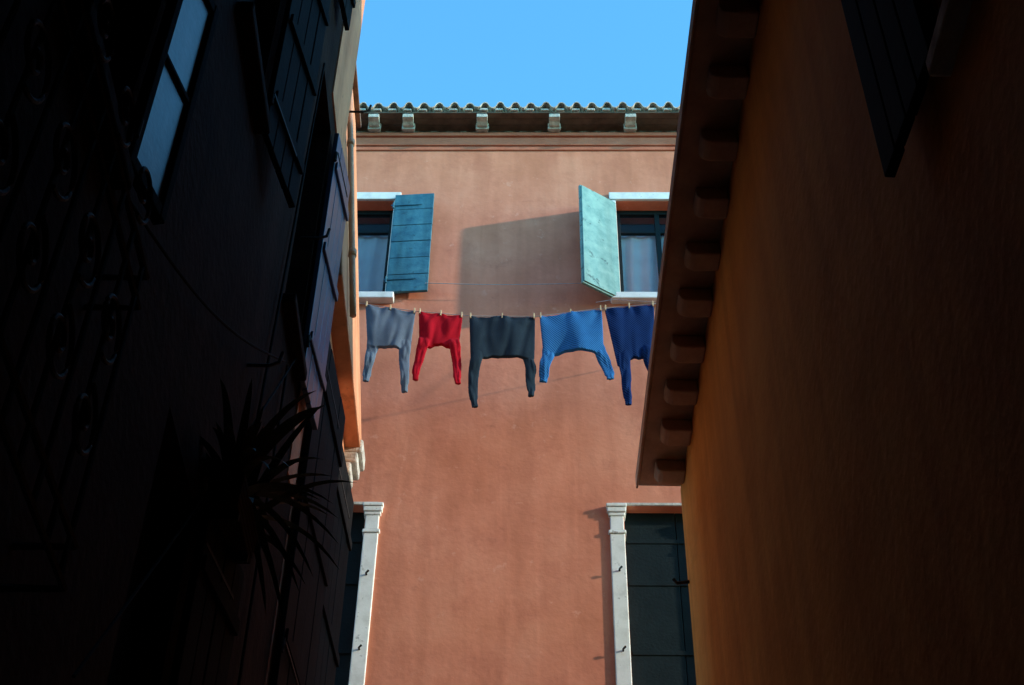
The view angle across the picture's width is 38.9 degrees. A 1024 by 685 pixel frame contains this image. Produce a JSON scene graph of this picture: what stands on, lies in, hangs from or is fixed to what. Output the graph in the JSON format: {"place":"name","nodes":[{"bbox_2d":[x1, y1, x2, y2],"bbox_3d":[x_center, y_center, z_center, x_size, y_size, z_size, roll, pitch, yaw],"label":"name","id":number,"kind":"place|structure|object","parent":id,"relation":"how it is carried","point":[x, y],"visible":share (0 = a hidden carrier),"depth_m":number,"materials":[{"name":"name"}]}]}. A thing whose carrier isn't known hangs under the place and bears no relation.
{"place":"outdoors","nodes":[
{"label":"outdoors","id":0,"kind":"place"},
{"bbox_2d":[198,536,233,599],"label":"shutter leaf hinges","id":1,"kind":"object","parent":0,"point":[204,544],"visible":1,"depth_m":5.47,"materials":[{"name":"black metal"}]},
{"bbox_2d":[280,364,339,684],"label":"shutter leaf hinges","id":2,"kind":"object","parent":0,"point":[283,643],"visible":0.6,"depth_m":7.58,"materials":[{"name":"black metal"}]},
{"bbox_2d":[356,111,678,130],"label":"eave soffit boards","id":3,"kind":"object","parent":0,"point":[569,121],"visible":0.29,"depth_m":15.72,"materials":[{"name":"brown wood"}]},
{"bbox_2d":[360,108,679,111],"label":"eave mortar plugs","id":4,"kind":"object","parent":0,"point":[501,109],"visible":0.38,"depth_m":15.65,"materials":[{"name":"grey concrete"}]},
{"bbox_2d":[356,0,692,106],"label":"sky","id":5,"kind":"structure","parent":0,"point":[463,52],"materials":[{"name":"blue"}]},
{"label":"alley paving","id":6,"kind":"structure","parent":0,"visible":0},
{"bbox_2d":[0,0,342,684],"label":"alley wall","id":7,"kind":"structure","parent":6,"relation":"on","point":[222,233],"depth_m":4.89,"materials":[{"name":"brown paint"}]},
{"bbox_2d":[0,0,152,591],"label":"iron window grille","id":8,"kind":"object","parent":7,"relation":"attached to","point":[79,421],"visible":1,"depth_m":3.42,"materials":[{"name":"black metal"}]},
{"bbox_2d":[65,0,134,189],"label":"window sill","id":9,"kind":"structure","parent":7,"relation":"attached to","point":[104,67],"depth_m":4.03,"materials":[{"name":"white stone"}]},
{"bbox_2d":[94,0,125,53],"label":"window panel","id":10,"kind":"structure","parent":7,"relation":"attached to","point":[118,5],"depth_m":4.69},
{"bbox_2d":[106,474,163,684],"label":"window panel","id":11,"kind":"structure","parent":7,"relation":"attached to","point":[122,654],"depth_m":5.16,"materials":[{"name":"black"}]},
{"bbox_2d":[169,503,243,684],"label":"shutter leaf","id":12,"kind":"object","parent":11,"relation":"attached to","point":[209,627],"visible":0.88,"depth_m":5.46,"materials":[{"name":"paint"}]},
{"bbox_2d":[126,0,219,224],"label":"casement leaf","id":13,"kind":"object","parent":7,"relation":"attached to","point":[159,57],"visible":0.66,"depth_m":4.70,"materials":[{"name":"paint"}]},
{"bbox_2d":[137,0,209,199],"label":"casement leaf pane","id":14,"kind":"object","parent":13,"relation":"attached to","point":[156,150],"visible":0.64,"depth_m":4.75,"materials":[{"name":"blue glass"}]},
{"bbox_2d":[72,63,324,684],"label":"wall cables","id":15,"kind":"object","parent":7,"relation":"attached to","point":[153,567],"depth_m":6.52,"materials":[{"name":"paint"}]},
{"bbox_2d":[241,0,256,6],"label":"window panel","id":16,"kind":"structure","parent":7,"relation":"attached to","point":[255,1],"depth_m":7.25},
{"bbox_2d":[236,1,270,133],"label":"window sill","id":17,"kind":"structure","parent":7,"relation":"attached to","point":[250,46],"depth_m":6.39,"materials":[{"name":"white stone"}]},
{"bbox_2d":[197,379,354,623],"bbox_3d":[-1.122,0.621,5.831,1.001,0.554,1.305,1,-43,0],"label":"spiky potted plant","id":18,"kind":"object","parent":7,"relation":"attached to","point":[235,490],"visible":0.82,"depth_m":5.73,"materials":[{"name":"green plant"}]},
{"bbox_2d":[282,293,306,380],"bbox_3d":[-1.225,-0.024,7.789,0.190,0.068,0.630,1,-43,0],"label":"window sill","id":19,"kind":"structure","parent":7,"relation":"attached to","point":[293,327],"depth_m":7.74,"materials":[{"name":"black stone"}]},
{"bbox_2d":[262,0,330,207],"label":"shutter leaf","id":20,"kind":"object","parent":7,"relation":"attached to","point":[293,86],"visible":1,"depth_m":7.24,"materials":[{"name":"paint"}]},
{"bbox_2d":[269,92,296,156],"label":"shutter leaf hinges","id":21,"kind":"object","parent":20,"relation":"attached to","point":[272,97],"visible":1,"depth_m":6.86,"materials":[{"name":"black metal"}]},
{"bbox_2d":[287,385,305,498],"bbox_3d":[-1.212,-0.238,8.858,0.048,2.800,0.260,1,-43,0],"label":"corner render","id":22,"kind":"object","parent":7,"relation":"attached to","point":[295,448],"visible":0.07,"depth_m":8.10,"materials":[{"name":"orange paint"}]},
{"bbox_2d":[285,154,308,290],"bbox_3d":[-1.326,-0.802,8.513,0.040,2.050,0.550,1,-43,0],"label":"window panel","id":23,"kind":"structure","parent":7,"relation":"attached to","point":[296,224],"depth_m":8.80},
{"bbox_2d":[247,104,371,366],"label":"iron hooks","id":24,"kind":"object","parent":7,"relation":"attached to","point":[282,352],"visible":0.96,"depth_m":6.65,"materials":[{"name":"black metal"}]},
{"bbox_2d":[300,133,349,429],"bbox_3d":[-1.126,-0.429,8.884,0.050,2.117,0.473,-2,-43,4],"label":"shutter leaf","id":25,"kind":"object","parent":7,"relation":"attached to","point":[324,294],"visible":0.95,"depth_m":8.75,"materials":[{"name":"purple paint"}]},
{"bbox_2d":[306,151,347,380],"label":"shutter leaf hinges","id":26,"kind":"object","parent":25,"relation":"attached to","point":[336,154],"visible":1,"depth_m":8.35,"materials":[{"name":"black metal"}]},
{"bbox_2d":[339,0,355,30],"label":"shutter leaf","id":27,"kind":"object","parent":7,"relation":"attached to","point":[347,7],"visible":1,"depth_m":9.57,"materials":[{"name":"paint"}]},
{"bbox_2d":[332,0,364,151],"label":"corner render","id":28,"kind":"object","parent":7,"relation":"attached to","point":[342,88],"visible":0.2,"depth_m":10.11,"materials":[{"name":"beige paint"}]},
{"bbox_2d":[265,333,344,684],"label":"wall","id":29,"kind":"structure","parent":6,"relation":"on","point":[272,652],"depth_m":7.73,"materials":[{"name":"black paint"}]},
{"bbox_2d":[271,342,344,684],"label":"shutter leaf","id":30,"kind":"object","parent":29,"relation":"attached to","point":[300,627],"visible":0.69,"depth_m":8.33,"materials":[{"name":"paint"}]},
{"bbox_2d":[314,445,353,684],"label":"shutter leaf","id":31,"kind":"object","parent":29,"relation":"attached to","point":[328,660],"visible":0.64,"depth_m":9.46,"materials":[{"name":"paint"}]},
{"bbox_2d":[339,468,349,518],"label":"shutter leaf hinges","id":32,"kind":"object","parent":31,"relation":"attached to","point":[344,494],"visible":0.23,"depth_m":9.74,"materials":[{"name":"black metal"}]},
{"bbox_2d":[331,98,360,446],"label":"wall","id":33,"kind":"structure","parent":29,"relation":"on","point":[345,336],"depth_m":10.08,"materials":[{"name":"orange paint"}]},
{"bbox_2d":[347,89,356,317],"bbox_3d":[-1.216,-1.535,10.914,0.406,3.705,0.058,1,-43,0],"label":"downpipe","id":34,"kind":"object","parent":33,"relation":"attached to","point":[352,252],"visible":0.6,"depth_m":10.28,"materials":[{"name":"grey metal"}]},
{"bbox_2d":[353,64,360,127],"bbox_3d":[-2.667,-2.694,12.669,2.572,0.048,1.980,1,-43,0],"label":"eave","id":35,"kind":"object","parent":33,"relation":"on","point":[356,103],"visible":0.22,"depth_m":13.15,"materials":[{"name":"brown wood"}]},
{"bbox_2d":[344,440,364,488],"bbox_3d":[-1.176,0.923,10.528,0.180,0.380,0.246,1,-43,0],"label":"stone corbel","id":36,"kind":"object","parent":29,"relation":"attached to","point":[355,460],"visible":0.45,"depth_m":10.50,"materials":[{"name":"white stone"}]},
{"bbox_2d":[351,132,681,684],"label":"facade wall","id":37,"kind":"structure","parent":6,"relation":"on","point":[493,562],"depth_m":12.79,"materials":[{"name":"paint"}]},
{"bbox_2d":[348,502,383,684],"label":"stone frame","id":38,"kind":"object","parent":37,"relation":"attached to","point":[373,511],"visible":0.44,"depth_m":11.76,"materials":[{"name":"white stone"}]},
{"bbox_2d":[334,512,364,684],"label":"closed shutter","id":39,"kind":"object","parent":38,"relation":"attached to","point":[349,611],"visible":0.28,"depth_m":11.86,"materials":[{"name":"teal paint"}]},
{"bbox_2d":[357,211,392,291],"bbox_3d":[-1.657,-0.850,14.699,0.850,1.410,0.055,0,-43,1],"label":"window frame","id":40,"kind":"object","parent":37,"relation":"attached to","point":[374,214],"visible":0.22,"depth_m":14.96,"materials":[{"name":"teal paint"}]},
{"bbox_2d":[358,236,387,291],"bbox_3d":[-1.658,-0.722,14.638,0.790,1.100,0.029,0,-43,1],"label":"curtain","id":41,"kind":"object","parent":40,"relation":"hanging from","point":[372,250],"visible":0.22,"depth_m":14.72,"materials":[{"name":"fabric"}]},
{"bbox_2d":[359,292,393,303],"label":"stone sill","id":42,"kind":"structure","parent":37,"relation":"attached to","point":[378,297],"depth_m":14.00,"materials":[{"name":"white stone"}]},
{"bbox_2d":[357,192,401,291],"bbox_3d":[-1.657,-0.970,14.651,0.990,1.520,0.130,0,-43,1],"label":"stone surround","id":43,"kind":"object","parent":37,"relation":"attached to","point":[376,196],"visible":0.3,"depth_m":15.07,"materials":[{"name":"white stone"}]},
{"bbox_2d":[386,193,433,293],"bbox_3d":[-1.014,-1.004,14.552,0.409,1.423,0.048,-3,-43,4],"label":"open shutter","id":44,"kind":"object","parent":37,"relation":"attached to","point":[410,246],"visible":1,"depth_m":14.50,"materials":[{"name":"teal paint"}]},
{"bbox_2d":[383,202,421,282],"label":"open shutter hinges","id":45,"kind":"object","parent":44,"relation":"attached to","point":[393,206],"visible":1,"depth_m":14.19,"materials":[{"name":"metal"}]},
{"bbox_2d":[358,566,625,651],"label":"iron pintles","id":46,"kind":"object","parent":37,"relation":"attached to","point":[367,571],"visible":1,"depth_m":11.40,"materials":[{"name":"black metal"}]},
{"bbox_2d":[368,114,636,132],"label":"eave corbels","id":47,"kind":"object","parent":37,"relation":"attached to","point":[482,125],"visible":0.42,"depth_m":15.66,"materials":[{"name":"white stone"}]},
{"bbox_2d":[356,101,679,131],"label":"roof tiles","id":48,"kind":"object","parent":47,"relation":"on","point":[499,104],"depth_m":15.71,"materials":[{"name":"ceramic"}]},
{"bbox_2d":[430,283,580,284],"bbox_3d":[-0.087,-0.569,14.069,1.510,0.026,0.007,0,-43,1],"label":"facade wire","id":49,"kind":"object","parent":37,"relation":"attached to","point":[505,284],"visible":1,"depth_m":14.06,"materials":[{"name":"metal"}]},
{"bbox_2d":[359,299,655,318],"bbox_3d":[-0.079,-0.282,13.425,3.270,0.822,0.750,0,-43,1],"label":"clothesline","id":50,"kind":"object","parent":37,"relation":"attached to","point":[533,316],"visible":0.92,"depth_m":12.97,"materials":[{"name":"fabric"}]},
{"bbox_2d":[362,305,415,392],"bbox_3d":[-1.096,0.038,12.710,0.456,1.014,0.066,2,-43,-1],"label":"grey sweater","id":51,"kind":"object","parent":50,"relation":"hanging from","point":[387,327],"visible":1,"depth_m":12.78,"materials":[{"name":"grey fabric"}]},
{"bbox_2d":[412,311,462,384],"bbox_3d":[-0.645,0.050,12.700,0.429,0.854,0.076,0,-43,1],"label":"red sweater","id":52,"kind":"object","parent":50,"relation":"hanging from","point":[437,330],"visible":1,"depth_m":12.77,"materials":[{"name":"red fabric"}]},
{"bbox_2d":[468,315,535,407],"bbox_3d":[-0.087,0.159,12.582,0.598,1.051,0.075,0,-43,1],"label":"charcoal sweater","id":53,"kind":"object","parent":50,"relation":"hanging from","point":[497,337],"visible":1,"depth_m":12.69,"materials":[{"name":"grey fabric"}]},
{"bbox_2d":[539,309,613,382],"bbox_3d":[0.560,0.021,12.702,0.650,0.854,0.088,0,-43,1],"label":"blue sweater","id":54,"kind":"object","parent":50,"relation":"hanging from","point":[568,332],"visible":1,"depth_m":12.73,"materials":[{"name":"blue fabric"}]},
{"bbox_2d":[605,305,653,405],"bbox_3d":[1.044,0.095,12.627,0.445,1.172,0.075,0,-43,1],"label":"navy sweater","id":55,"kind":"object","parent":50,"relation":"hanging from","point":[631,330],"visible":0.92,"depth_m":12.74,"materials":[{"name":"blue fabric"}]},
{"bbox_2d":[356,133,676,150],"bbox_3d":[0.037,-2.162,15.662,9.000,0.245,0.080,0,-43,1],"label":"cornice moulding","id":56,"kind":"object","parent":37,"relation":"attached to","point":[515,141],"visible":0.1,"depth_m":15.64,"materials":[{"name":"orange paint"}]},
{"bbox_2d":[578,185,619,297],"bbox_3d":[0.866,-1.003,14.377,0.449,1.413,0.049,25,-48,-23],"label":"open shutter","id":57,"kind":"object","parent":37,"relation":"attached to","point":[599,258],"visible":1,"depth_m":14.31,"materials":[{"name":"teal paint"}]},
{"bbox_2d":[606,503,631,684],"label":"stone frame","id":58,"kind":"object","parent":37,"relation":"attached to","point":[616,512],"visible":0.41,"depth_m":11.73,"materials":[{"name":"white stone"}]},
{"bbox_2d":[626,503,681,505],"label":"lintel","id":59,"kind":"structure","parent":58,"relation":"on","point":[654,504],"depth_m":12.35,"materials":[{"name":"stone"}]},
{"bbox_2d":[624,513,696,684],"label":"closed shutter","id":60,"kind":"object","parent":58,"relation":"attached to","point":[659,639],"visible":0.46,"depth_m":11.82,"materials":[{"name":"teal paint"}]},
{"bbox_2d":[611,292,656,303],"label":"stone sill","id":61,"kind":"structure","parent":37,"relation":"attached to","point":[636,297],"depth_m":13.96,"materials":[{"name":"white stone"}]},
{"bbox_2d":[609,192,669,291],"bbox_3d":[1.492,-0.964,14.598,0.990,1.520,0.130,0,-43,1],"label":"stone surround","id":62,"kind":"object","parent":37,"relation":"attached to","point":[637,196],"visible":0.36,"depth_m":15.02,"materials":[{"name":"white stone"}]},
{"bbox_2d":[616,211,666,291],"bbox_3d":[1.493,-0.844,14.647,0.850,1.410,0.055,0,-43,1],"label":"window frame","id":63,"kind":"object","parent":37,"relation":"attached to","point":[657,233],"visible":0.41,"depth_m":14.90,"materials":[{"name":"black paint"}]},
{"bbox_2d":[621,236,663,291],"bbox_3d":[1.492,-0.716,14.586,0.790,1.100,0.029,0,-43,1],"label":"curtain","id":64,"kind":"object","parent":63,"relation":"hanging from","point":[640,264],"visible":0.4,"depth_m":14.67,"materials":[{"name":"fabric"}]},
{"bbox_2d":[357,224,687,684],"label":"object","id":65,"kind":"object","parent":6,"relation":"on","point":[624,227],"depth_m":15.80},
{"bbox_2d":[680,0,1023,684],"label":"alley wall","id":66,"kind":"structure","parent":6,"relation":"on","point":[852,493],"depth_m":4.91,"materials":[{"name":"orange paint"}]},
{"bbox_2d":[672,578,689,584],"bbox_3d":[1.099,1.551,9.432,0.112,0.049,0.028,-7,-44,8],"label":"wall hook","id":67,"kind":"object","parent":66,"relation":"attached to","point":[675,581],"depth_m":9.42,"materials":[{"name":"metal"}]},
{"bbox_2d":[639,0,757,485],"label":"eave board","id":68,"kind":"object","parent":66,"relation":"on","point":[703,109],"visible":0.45,"depth_m":8.19,"materials":[{"name":"brown wood"}]},
{"bbox_2d":[635,0,698,487],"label":"eave fascia","id":69,"kind":"structure","parent":68,"relation":"attached to","point":[693,19],"depth_m":8.21,"materials":[{"name":"brown wood"}]},
{"bbox_2d":[654,1,759,483],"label":"rafter ends","id":70,"kind":"object","parent":66,"relation":"attached to","point":[737,19],"visible":1,"depth_m":8.24,"materials":[{"name":"brown wood"}]},
{"bbox_2d":[841,0,932,177],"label":"alley shutter","id":71,"kind":"object","parent":66,"relation":"attached to","point":[890,40],"visible":0.87,"depth_m":4.29,"materials":[{"name":"wood"}]},
{"bbox_2d":[926,0,972,76],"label":"window sill","id":72,"kind":"structure","parent":66,"relation":"attached to","point":[949,28],"depth_m":3.85,"materials":[{"name":"white stone"}]}
]}

